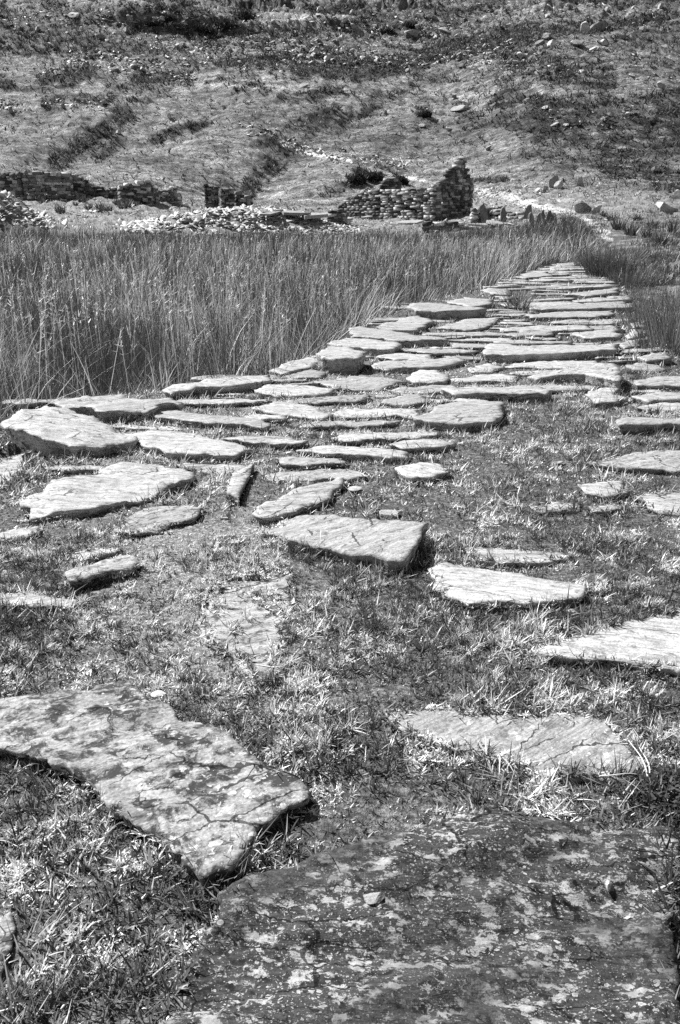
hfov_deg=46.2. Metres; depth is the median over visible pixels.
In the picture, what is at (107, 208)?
rush tussock
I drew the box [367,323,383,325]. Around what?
stone slab
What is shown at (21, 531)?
stone slab
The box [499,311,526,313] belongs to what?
stone slab
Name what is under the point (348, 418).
stone slab
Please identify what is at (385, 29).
gorse bush
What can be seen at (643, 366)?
stone slab
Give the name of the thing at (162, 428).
stone slab
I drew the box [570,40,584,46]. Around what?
boulder
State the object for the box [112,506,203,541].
stone slab
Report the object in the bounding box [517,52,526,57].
boulder
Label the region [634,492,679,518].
stone slab
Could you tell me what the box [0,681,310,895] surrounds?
stone slab
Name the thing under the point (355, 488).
pebble
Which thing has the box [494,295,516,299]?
stone slab
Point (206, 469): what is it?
stone slab
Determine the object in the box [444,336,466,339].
stone slab
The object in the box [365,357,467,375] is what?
stone slab
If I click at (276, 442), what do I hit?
stone slab
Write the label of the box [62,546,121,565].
stone slab
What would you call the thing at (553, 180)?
boulder
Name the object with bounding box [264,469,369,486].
stone slab
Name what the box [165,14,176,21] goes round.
gorse bush
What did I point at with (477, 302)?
stone slab
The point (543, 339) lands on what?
stone slab
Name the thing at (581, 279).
stone slab
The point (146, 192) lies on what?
ruined wall
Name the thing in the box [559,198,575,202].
boulder
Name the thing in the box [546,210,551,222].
upright slate
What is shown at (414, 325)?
stone slab
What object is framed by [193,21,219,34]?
gorse bush
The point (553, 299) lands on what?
stone slab
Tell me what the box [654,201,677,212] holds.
boulder
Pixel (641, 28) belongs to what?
boulder
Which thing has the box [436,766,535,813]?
grass tuft
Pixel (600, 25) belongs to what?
boulder
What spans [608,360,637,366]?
stone slab
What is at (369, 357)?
stone slab
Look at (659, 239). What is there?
rush tussock
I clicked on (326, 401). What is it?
stone slab
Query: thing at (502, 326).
stone slab
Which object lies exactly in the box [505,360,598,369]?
stone slab
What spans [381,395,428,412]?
stone slab
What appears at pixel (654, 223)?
rush tussock
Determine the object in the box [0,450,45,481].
stone slab
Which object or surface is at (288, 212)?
heap slate
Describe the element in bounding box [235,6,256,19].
gorse bush
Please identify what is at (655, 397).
stone slab
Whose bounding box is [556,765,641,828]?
grass tuft
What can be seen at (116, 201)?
rush tussock
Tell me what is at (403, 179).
gorse bush
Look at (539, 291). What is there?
stone slab
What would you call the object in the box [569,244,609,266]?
rush tuft
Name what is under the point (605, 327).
stone slab
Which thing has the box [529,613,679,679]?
stone slab
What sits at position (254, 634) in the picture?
stone slab
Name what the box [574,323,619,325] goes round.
stone slab
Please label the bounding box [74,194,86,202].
rush tussock
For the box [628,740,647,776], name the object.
straw
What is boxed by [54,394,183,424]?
stone slab
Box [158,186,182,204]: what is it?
ruined wall
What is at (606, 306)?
stone slab
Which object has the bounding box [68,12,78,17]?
boulder
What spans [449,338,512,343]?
stone slab
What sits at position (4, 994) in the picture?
grass tuft
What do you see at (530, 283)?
stone slab
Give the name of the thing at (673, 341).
rush tuft
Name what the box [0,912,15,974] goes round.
stone slab
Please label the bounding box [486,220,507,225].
heap slate
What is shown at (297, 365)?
stone slab
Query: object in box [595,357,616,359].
stone slab
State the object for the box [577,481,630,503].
stone slab
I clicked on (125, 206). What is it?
rush tussock
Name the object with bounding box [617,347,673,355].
stone slab
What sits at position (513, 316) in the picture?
stone slab
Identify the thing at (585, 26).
boulder
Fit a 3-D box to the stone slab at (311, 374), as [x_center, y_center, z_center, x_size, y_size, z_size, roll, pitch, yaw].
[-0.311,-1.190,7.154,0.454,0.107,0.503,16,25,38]
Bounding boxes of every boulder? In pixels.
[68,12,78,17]
[95,34,103,38]
[297,83,307,87]
[404,29,419,35]
[439,27,450,33]
[450,105,464,110]
[462,99,470,105]
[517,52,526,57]
[535,40,542,46]
[542,33,550,38]
[547,39,555,47]
[548,175,558,187]
[554,180,563,188]
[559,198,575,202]
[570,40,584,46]
[574,200,591,212]
[577,177,583,186]
[580,21,589,33]
[590,21,606,30]
[590,205,601,213]
[600,39,607,44]
[639,26,646,30]
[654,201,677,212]
[657,81,665,88]
[671,189,679,198]
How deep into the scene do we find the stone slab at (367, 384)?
6.68 m
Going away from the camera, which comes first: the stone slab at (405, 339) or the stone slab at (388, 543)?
the stone slab at (388, 543)
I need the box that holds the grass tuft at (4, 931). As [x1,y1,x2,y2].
[0,884,97,992]
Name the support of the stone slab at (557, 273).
on the ground at (366, 808)
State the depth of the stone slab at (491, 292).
15.69 m
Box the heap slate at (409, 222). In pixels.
[396,220,423,224]
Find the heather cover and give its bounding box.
[0,0,679,212]
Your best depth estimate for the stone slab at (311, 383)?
6.65 m
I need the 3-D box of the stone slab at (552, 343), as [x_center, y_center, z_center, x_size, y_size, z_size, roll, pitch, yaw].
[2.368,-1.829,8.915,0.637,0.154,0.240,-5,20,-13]
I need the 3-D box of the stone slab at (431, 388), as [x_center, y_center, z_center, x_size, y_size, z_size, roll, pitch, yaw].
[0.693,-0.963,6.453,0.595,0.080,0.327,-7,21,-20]
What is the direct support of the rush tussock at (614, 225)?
on the ground at (366, 808)
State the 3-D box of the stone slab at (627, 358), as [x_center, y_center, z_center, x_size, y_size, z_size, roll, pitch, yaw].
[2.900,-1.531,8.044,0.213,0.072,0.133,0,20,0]
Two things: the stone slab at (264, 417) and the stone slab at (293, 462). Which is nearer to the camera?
the stone slab at (293, 462)
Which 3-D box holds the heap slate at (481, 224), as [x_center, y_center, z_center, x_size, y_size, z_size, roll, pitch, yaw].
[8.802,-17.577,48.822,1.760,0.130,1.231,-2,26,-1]
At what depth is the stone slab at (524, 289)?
16.97 m
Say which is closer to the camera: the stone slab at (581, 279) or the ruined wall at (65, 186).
the stone slab at (581, 279)
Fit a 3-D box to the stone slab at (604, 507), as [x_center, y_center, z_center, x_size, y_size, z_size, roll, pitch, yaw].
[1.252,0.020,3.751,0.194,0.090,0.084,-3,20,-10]
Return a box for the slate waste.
[0,187,608,234]
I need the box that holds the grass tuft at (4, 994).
[0,946,70,1023]
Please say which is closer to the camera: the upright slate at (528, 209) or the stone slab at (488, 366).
the stone slab at (488, 366)
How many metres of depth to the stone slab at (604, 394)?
6.04 m
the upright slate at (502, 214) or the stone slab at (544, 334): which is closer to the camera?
the stone slab at (544, 334)
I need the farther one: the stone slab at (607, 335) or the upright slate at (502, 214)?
the upright slate at (502, 214)
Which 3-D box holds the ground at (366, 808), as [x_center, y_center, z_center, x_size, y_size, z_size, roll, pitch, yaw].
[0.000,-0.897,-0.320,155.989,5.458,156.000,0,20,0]
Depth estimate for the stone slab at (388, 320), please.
11.29 m
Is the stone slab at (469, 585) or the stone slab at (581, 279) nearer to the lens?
the stone slab at (469, 585)
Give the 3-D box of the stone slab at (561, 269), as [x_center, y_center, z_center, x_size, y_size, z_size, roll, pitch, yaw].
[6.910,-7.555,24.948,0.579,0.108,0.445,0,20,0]
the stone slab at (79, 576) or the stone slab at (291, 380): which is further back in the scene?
the stone slab at (291, 380)
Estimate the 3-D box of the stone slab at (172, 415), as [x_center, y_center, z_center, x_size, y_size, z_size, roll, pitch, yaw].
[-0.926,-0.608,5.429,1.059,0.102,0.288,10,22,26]
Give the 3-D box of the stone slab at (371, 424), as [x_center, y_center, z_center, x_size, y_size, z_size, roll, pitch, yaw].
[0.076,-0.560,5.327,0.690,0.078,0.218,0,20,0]
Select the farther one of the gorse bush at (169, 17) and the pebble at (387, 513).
the gorse bush at (169, 17)
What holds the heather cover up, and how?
on the hillside
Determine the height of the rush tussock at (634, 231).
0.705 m
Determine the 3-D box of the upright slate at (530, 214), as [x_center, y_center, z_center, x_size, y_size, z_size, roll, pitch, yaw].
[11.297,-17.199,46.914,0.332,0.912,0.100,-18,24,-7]
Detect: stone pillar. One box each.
[204,184,219,208]
[220,187,235,208]
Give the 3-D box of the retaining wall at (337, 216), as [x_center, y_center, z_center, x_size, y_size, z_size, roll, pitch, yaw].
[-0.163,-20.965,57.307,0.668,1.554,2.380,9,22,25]
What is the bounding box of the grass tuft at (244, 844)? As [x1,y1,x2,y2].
[166,823,286,906]
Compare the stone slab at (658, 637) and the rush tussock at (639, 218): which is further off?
the rush tussock at (639, 218)
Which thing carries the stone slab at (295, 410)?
on the ground at (366, 808)
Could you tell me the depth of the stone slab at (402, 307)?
13.04 m
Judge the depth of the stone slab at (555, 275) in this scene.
21.93 m
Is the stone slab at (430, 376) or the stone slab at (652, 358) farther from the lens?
the stone slab at (652, 358)
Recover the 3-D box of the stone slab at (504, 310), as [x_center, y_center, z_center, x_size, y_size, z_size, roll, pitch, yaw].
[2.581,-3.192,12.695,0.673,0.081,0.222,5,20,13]
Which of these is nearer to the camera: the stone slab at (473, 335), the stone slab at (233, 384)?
the stone slab at (233, 384)
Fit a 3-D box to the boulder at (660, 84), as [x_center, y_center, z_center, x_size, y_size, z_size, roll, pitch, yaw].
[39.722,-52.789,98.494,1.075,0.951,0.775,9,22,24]
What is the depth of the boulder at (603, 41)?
112.87 m
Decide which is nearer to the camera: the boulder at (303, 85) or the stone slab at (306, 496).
the stone slab at (306, 496)
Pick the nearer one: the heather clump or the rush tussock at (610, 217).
the heather clump
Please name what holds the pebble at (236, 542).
on the ground at (366, 808)
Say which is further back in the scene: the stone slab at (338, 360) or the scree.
the scree
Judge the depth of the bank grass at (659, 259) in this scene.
43.92 m
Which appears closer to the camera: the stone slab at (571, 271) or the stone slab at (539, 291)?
the stone slab at (539, 291)
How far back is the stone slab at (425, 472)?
4.23 m
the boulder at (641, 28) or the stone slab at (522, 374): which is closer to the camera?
the stone slab at (522, 374)
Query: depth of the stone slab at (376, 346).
8.47 m
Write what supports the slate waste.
on the ground at (366, 808)
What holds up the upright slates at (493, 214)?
on the ground at (366, 808)
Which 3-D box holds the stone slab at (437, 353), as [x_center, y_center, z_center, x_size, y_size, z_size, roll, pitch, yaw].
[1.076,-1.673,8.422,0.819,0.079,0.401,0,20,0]
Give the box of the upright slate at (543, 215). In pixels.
[541,210,544,222]
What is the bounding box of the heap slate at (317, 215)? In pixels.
[302,213,327,218]
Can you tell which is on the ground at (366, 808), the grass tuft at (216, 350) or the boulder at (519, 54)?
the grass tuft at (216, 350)
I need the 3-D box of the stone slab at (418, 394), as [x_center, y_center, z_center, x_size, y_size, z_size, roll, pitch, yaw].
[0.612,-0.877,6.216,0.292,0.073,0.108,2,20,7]
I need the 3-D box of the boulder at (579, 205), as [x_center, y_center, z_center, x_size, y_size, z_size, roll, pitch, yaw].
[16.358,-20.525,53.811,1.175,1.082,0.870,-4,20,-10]
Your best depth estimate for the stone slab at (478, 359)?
8.01 m
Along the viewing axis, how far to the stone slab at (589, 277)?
21.34 m
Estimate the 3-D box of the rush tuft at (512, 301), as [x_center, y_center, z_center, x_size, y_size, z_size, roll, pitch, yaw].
[2.863,-3.536,12.958,0.875,0.482,0.813,0,20,0]
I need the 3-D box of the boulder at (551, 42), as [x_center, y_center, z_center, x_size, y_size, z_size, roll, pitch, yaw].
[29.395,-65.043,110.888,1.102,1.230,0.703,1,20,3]
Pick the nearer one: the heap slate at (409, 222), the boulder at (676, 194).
the heap slate at (409, 222)
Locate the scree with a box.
[0,0,679,199]
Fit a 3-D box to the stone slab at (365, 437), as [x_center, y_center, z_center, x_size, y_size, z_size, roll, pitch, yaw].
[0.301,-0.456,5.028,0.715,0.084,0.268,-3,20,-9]
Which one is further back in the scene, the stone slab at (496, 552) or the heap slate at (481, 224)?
the heap slate at (481, 224)
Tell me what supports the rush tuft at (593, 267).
on the ground at (366, 808)
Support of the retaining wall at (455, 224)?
on the ground at (366, 808)
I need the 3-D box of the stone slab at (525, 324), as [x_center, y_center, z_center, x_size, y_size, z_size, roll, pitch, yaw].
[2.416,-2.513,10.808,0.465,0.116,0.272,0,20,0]
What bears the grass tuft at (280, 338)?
on the ground at (366, 808)
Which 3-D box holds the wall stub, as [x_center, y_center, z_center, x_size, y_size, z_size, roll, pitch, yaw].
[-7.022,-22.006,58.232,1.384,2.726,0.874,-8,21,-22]
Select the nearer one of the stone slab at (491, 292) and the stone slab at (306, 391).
the stone slab at (306, 391)
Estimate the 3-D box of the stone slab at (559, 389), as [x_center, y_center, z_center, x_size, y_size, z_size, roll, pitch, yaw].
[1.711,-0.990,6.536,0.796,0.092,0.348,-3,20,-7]
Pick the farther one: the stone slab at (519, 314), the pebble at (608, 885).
the stone slab at (519, 314)
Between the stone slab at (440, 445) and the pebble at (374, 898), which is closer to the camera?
the pebble at (374, 898)
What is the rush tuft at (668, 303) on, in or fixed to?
on the ground at (366, 808)
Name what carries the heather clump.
on the ground at (366, 808)
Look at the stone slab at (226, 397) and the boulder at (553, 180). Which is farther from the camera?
the boulder at (553, 180)
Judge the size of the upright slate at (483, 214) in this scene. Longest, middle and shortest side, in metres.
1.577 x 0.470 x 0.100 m
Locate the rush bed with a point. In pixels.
(68, 318)
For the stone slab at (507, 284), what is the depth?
18.03 m
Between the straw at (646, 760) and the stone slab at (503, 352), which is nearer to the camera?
the straw at (646, 760)
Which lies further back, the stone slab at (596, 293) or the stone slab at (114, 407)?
the stone slab at (596, 293)
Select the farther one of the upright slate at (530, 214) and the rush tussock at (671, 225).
the upright slate at (530, 214)
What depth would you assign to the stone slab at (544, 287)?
17.42 m
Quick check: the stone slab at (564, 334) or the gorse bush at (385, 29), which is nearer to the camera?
the stone slab at (564, 334)
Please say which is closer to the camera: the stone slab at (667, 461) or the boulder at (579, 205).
the stone slab at (667, 461)
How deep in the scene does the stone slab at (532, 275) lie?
21.36 m
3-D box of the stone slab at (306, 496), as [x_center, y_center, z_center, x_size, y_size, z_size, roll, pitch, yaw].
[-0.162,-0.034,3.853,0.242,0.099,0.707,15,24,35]
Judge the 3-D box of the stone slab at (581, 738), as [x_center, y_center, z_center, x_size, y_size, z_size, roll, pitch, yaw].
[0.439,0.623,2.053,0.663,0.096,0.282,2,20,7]
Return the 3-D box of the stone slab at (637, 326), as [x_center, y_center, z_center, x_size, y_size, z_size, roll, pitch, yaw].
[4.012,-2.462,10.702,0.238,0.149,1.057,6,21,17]
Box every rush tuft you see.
[494,279,536,309]
[568,241,652,276]
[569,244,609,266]
[593,275,679,355]
[601,262,665,288]
[611,294,679,328]
[627,270,679,341]
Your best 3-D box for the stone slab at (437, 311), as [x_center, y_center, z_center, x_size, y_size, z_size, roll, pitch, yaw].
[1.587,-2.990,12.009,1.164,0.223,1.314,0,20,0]
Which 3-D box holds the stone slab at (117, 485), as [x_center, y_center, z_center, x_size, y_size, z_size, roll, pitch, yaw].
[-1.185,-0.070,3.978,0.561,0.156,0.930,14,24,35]
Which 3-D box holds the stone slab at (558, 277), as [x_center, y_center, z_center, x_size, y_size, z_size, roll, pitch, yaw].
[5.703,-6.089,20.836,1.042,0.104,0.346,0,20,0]
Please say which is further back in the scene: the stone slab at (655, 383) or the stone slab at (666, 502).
the stone slab at (655, 383)
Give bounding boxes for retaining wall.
[327,209,347,224]
[422,220,466,233]
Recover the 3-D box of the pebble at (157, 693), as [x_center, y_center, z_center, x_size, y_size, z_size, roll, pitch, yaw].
[-0.504,0.506,2.203,0.035,0.011,0.032,9,21,23]
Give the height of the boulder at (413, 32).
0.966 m
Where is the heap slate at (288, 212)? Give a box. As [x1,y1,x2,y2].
[280,210,310,214]
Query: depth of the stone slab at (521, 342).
9.08 m
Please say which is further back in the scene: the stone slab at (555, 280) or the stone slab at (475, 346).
the stone slab at (555, 280)
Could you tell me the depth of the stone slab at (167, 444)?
4.68 m
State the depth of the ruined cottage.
63.33 m
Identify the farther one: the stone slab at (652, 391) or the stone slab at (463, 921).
the stone slab at (652, 391)
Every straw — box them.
[599,773,636,776]
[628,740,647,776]
[639,747,650,772]
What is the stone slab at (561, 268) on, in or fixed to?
on the ground at (366, 808)
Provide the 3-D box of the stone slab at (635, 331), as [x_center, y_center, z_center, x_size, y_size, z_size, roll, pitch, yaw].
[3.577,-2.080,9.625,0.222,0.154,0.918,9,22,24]
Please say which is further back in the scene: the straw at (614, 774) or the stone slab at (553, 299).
the stone slab at (553, 299)
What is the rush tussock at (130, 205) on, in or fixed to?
on the ground at (366, 808)
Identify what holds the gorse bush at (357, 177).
on the hillside
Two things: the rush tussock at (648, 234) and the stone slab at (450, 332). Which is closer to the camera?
the stone slab at (450, 332)
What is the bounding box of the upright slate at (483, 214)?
[480,204,488,222]
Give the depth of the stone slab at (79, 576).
3.00 m
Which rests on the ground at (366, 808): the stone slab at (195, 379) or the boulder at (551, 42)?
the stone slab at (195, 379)
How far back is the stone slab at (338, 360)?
7.31 m
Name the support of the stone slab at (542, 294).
on the ground at (366, 808)
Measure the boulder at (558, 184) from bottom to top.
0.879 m
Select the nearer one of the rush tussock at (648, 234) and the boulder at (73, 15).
the rush tussock at (648, 234)
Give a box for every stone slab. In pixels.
[0,406,137,460]
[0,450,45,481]
[0,526,40,546]
[0,593,82,616]
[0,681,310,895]
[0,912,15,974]
[2,398,71,410]
[18,462,195,526]
[37,465,105,476]
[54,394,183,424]
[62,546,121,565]
[62,554,139,590]
[109,424,183,431]
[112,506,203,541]
[122,430,249,464]
[151,408,271,433]
[159,804,679,1023]
[162,375,271,399]
[175,463,245,476]
[178,398,271,408]
[190,374,285,381]
[196,574,296,691]
[214,397,239,398]
[217,393,244,397]
[221,435,306,450]
[226,464,253,506]
[244,414,287,426]
[252,401,333,426]
[252,477,343,527]
[254,384,334,399]
[259,514,428,575]
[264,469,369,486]
[269,357,317,376]
[269,394,370,405]
[271,379,308,383]
[275,456,347,470]
[279,369,328,380]
[287,382,320,386]
[296,445,409,464]
[299,420,401,431]
[310,355,373,360]
[314,376,406,394]
[316,346,365,375]
[327,338,401,355]
[331,407,421,420]
[331,431,442,446]
[341,415,387,421]
[348,326,448,347]
[362,317,404,322]
[365,317,405,322]
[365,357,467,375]
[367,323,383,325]
[375,395,398,398]
[376,316,434,334]
[376,353,431,360]
[377,305,408,311]
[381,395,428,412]
[385,706,651,787]
[388,385,457,395]
[390,439,456,454]
[394,462,450,487]
[401,394,436,398]
[403,348,479,357]
[406,370,449,386]
[407,303,486,320]
[413,400,504,433]
[422,332,508,338]
[424,332,472,333]
[428,398,488,405]
[428,562,587,616]
[431,347,461,348]
[436,318,499,331]
[440,386,553,403]
[443,356,483,362]
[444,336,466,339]
[446,297,493,308]
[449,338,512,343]
[449,374,520,385]
[450,343,485,351]
[458,545,569,571]
[468,363,505,374]
[480,288,512,298]
[482,343,619,364]
[483,285,521,288]
[487,309,523,311]
[490,313,526,317]
[493,325,521,327]
[493,340,599,345]
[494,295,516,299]
[496,284,519,285]
[498,282,569,285]
[499,301,580,303]
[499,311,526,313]
[499,325,593,333]
[500,322,535,326]
[501,303,581,307]
[503,320,529,321]
[505,315,522,318]
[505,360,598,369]
[506,281,543,282]
[506,303,561,309]
[506,331,553,339]
[508,288,538,290]
[509,370,621,376]
[510,384,599,394]
[515,271,552,279]
[524,310,614,321]
[525,285,606,289]
[525,337,560,340]
[526,272,584,273]
[526,341,573,345]
[527,363,623,388]
[529,279,572,282]
[529,298,575,301]
[529,301,632,313]
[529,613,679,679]
[530,502,580,517]
[531,293,565,295]
[532,290,570,292]
[533,279,605,281]
[538,268,583,269]
[539,277,579,278]
[546,286,612,291]
[548,320,617,325]
[550,266,582,267]
[550,274,568,276]
[551,269,570,270]
[551,284,589,285]
[557,271,588,272]
[558,333,571,335]
[562,319,590,320]
[564,288,619,298]
[569,276,609,278]
[570,329,624,342]
[571,325,622,329]
[572,298,633,303]
[574,280,610,281]
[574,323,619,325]
[575,281,617,284]
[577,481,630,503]
[581,297,613,299]
[585,387,627,409]
[585,450,679,477]
[588,504,626,518]
[591,319,660,321]
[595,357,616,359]
[607,296,632,298]
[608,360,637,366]
[616,417,679,435]
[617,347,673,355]
[617,356,636,360]
[618,338,647,349]
[624,329,646,340]
[625,362,666,374]
[630,322,645,328]
[630,390,666,394]
[631,392,679,404]
[634,376,679,390]
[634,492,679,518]
[635,402,679,415]
[637,352,672,366]
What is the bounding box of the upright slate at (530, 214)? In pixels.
[528,212,533,223]
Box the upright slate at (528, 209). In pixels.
[523,204,531,218]
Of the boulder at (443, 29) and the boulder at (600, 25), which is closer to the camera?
the boulder at (600, 25)
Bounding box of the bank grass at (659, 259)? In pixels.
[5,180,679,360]
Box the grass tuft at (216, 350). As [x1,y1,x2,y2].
[162,314,272,375]
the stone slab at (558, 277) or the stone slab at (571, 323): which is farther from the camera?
the stone slab at (558, 277)
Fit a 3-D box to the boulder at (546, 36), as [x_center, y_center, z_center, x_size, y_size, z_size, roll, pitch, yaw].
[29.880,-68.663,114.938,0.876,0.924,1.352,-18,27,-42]
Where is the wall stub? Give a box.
[234,191,253,206]
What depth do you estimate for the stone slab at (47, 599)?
2.79 m
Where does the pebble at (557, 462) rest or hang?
on the ground at (366, 808)
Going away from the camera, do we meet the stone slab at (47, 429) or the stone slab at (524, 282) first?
the stone slab at (47, 429)
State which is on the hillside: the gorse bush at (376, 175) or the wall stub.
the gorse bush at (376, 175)
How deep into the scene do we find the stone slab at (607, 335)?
9.54 m
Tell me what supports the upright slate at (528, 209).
on the ground at (366, 808)
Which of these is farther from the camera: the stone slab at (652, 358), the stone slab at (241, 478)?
the stone slab at (652, 358)
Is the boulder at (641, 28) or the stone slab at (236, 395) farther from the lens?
the boulder at (641, 28)
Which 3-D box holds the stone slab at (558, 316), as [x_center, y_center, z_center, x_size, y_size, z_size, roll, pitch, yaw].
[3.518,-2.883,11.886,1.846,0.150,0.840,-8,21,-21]
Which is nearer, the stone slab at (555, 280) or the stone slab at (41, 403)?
the stone slab at (41, 403)
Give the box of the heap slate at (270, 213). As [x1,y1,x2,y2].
[260,211,281,215]
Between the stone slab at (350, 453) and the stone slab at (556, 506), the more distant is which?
the stone slab at (350, 453)
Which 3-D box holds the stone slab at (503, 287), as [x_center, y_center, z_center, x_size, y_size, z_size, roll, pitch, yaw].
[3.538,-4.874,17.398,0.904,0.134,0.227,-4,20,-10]
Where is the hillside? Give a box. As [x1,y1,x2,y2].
[0,0,679,207]
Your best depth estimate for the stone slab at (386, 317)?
11.62 m
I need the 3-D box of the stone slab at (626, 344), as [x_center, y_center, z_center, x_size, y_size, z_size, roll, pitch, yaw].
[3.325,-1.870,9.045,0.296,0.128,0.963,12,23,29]
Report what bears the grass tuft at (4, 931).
on the ground at (366, 808)
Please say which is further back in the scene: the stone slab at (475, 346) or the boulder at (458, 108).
the boulder at (458, 108)
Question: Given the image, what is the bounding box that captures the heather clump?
[621,763,679,822]
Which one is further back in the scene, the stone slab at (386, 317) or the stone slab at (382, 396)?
the stone slab at (386, 317)
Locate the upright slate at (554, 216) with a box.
[551,213,556,222]
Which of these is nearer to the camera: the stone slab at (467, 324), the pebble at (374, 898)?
the pebble at (374, 898)
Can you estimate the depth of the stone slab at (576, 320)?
11.35 m
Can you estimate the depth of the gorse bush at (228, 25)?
129.53 m
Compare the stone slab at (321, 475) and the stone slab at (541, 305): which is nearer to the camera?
the stone slab at (321, 475)
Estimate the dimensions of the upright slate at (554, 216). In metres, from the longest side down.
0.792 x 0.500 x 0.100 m
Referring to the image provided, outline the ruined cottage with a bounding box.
[338,158,473,220]
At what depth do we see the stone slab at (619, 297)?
14.97 m
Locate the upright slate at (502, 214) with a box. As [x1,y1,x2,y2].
[500,206,505,222]
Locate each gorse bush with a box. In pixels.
[143,17,165,26]
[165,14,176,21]
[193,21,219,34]
[211,15,241,28]
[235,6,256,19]
[346,169,368,183]
[364,169,383,179]
[379,25,394,32]
[397,175,409,183]
[402,21,416,27]
[418,109,433,116]
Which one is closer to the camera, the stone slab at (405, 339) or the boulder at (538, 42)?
the stone slab at (405, 339)
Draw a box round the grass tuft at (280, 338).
[235,310,343,364]
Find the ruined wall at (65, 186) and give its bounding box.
[0,170,118,200]
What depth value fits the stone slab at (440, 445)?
4.74 m
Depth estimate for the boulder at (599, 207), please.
53.76 m
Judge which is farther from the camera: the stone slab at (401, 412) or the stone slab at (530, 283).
the stone slab at (530, 283)
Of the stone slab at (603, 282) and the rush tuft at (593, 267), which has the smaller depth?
the stone slab at (603, 282)
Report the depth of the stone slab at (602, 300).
13.93 m
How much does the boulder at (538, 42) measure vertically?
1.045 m
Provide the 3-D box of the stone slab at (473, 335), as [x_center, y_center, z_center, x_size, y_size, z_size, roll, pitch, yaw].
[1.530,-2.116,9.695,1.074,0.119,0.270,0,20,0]
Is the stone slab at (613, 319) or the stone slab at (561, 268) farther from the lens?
the stone slab at (561, 268)
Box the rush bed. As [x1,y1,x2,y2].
[0,211,609,421]
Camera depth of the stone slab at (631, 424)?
5.17 m
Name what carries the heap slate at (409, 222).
on the slate waste
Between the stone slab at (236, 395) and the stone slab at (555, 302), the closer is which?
the stone slab at (236, 395)
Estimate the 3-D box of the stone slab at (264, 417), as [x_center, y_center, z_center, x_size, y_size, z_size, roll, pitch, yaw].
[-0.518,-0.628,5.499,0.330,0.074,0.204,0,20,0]
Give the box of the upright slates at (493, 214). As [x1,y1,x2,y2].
[469,207,535,222]
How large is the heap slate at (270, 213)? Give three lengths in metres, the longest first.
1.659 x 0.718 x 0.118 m
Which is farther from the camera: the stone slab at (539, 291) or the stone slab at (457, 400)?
the stone slab at (539, 291)
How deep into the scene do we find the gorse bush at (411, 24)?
136.46 m
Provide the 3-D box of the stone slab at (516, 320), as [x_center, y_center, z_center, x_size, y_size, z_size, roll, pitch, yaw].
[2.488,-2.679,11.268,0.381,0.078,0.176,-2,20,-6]
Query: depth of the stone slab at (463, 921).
1.46 m
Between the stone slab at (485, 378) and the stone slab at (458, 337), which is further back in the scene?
the stone slab at (458, 337)
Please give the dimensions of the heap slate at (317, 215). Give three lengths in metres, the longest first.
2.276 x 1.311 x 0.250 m
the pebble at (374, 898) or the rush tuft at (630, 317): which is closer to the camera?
the pebble at (374, 898)
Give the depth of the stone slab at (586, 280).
19.70 m
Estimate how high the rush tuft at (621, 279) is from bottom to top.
0.685 m
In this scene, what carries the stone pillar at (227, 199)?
on the ground at (366, 808)
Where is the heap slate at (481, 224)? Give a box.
[468,223,495,226]
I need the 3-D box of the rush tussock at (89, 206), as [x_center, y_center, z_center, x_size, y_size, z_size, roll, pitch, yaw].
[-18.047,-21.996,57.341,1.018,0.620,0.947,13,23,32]
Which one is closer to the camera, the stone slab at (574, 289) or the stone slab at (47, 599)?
the stone slab at (47, 599)
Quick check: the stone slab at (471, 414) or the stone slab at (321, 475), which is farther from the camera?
the stone slab at (471, 414)
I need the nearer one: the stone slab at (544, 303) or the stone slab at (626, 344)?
the stone slab at (626, 344)
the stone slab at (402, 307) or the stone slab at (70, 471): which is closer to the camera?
the stone slab at (70, 471)
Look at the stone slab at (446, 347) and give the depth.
8.65 m
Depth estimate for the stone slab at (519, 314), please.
12.09 m
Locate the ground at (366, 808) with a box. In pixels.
[0,186,679,1023]
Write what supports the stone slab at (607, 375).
on the ground at (366, 808)
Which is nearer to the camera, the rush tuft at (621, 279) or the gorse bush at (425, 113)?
the rush tuft at (621, 279)
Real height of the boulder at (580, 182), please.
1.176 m
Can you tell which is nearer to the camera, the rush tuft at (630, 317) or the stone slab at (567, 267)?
the rush tuft at (630, 317)
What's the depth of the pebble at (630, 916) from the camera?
1.53 m
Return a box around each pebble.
[151,690,165,697]
[228,540,241,543]
[348,486,360,491]
[363,892,384,904]
[379,509,402,517]
[551,461,565,464]
[606,880,611,892]
[624,913,633,918]
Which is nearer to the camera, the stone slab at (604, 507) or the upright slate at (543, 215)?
the stone slab at (604, 507)
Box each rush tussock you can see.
[35,197,46,202]
[51,200,68,212]
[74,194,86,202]
[83,202,96,209]
[101,204,113,210]
[111,197,122,203]
[115,199,131,208]
[120,198,133,207]
[605,212,617,220]
[605,212,631,229]
[621,222,639,235]
[632,214,644,220]
[640,229,653,237]
[645,216,663,228]
[652,232,670,244]
[665,219,679,232]
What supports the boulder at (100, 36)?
on the hillside
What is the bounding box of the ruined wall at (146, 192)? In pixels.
[117,180,159,205]
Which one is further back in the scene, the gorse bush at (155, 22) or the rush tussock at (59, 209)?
the gorse bush at (155, 22)
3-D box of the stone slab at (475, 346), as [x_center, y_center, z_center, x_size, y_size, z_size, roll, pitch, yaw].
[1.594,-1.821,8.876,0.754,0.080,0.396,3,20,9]
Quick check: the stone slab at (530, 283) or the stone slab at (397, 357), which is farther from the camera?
the stone slab at (530, 283)

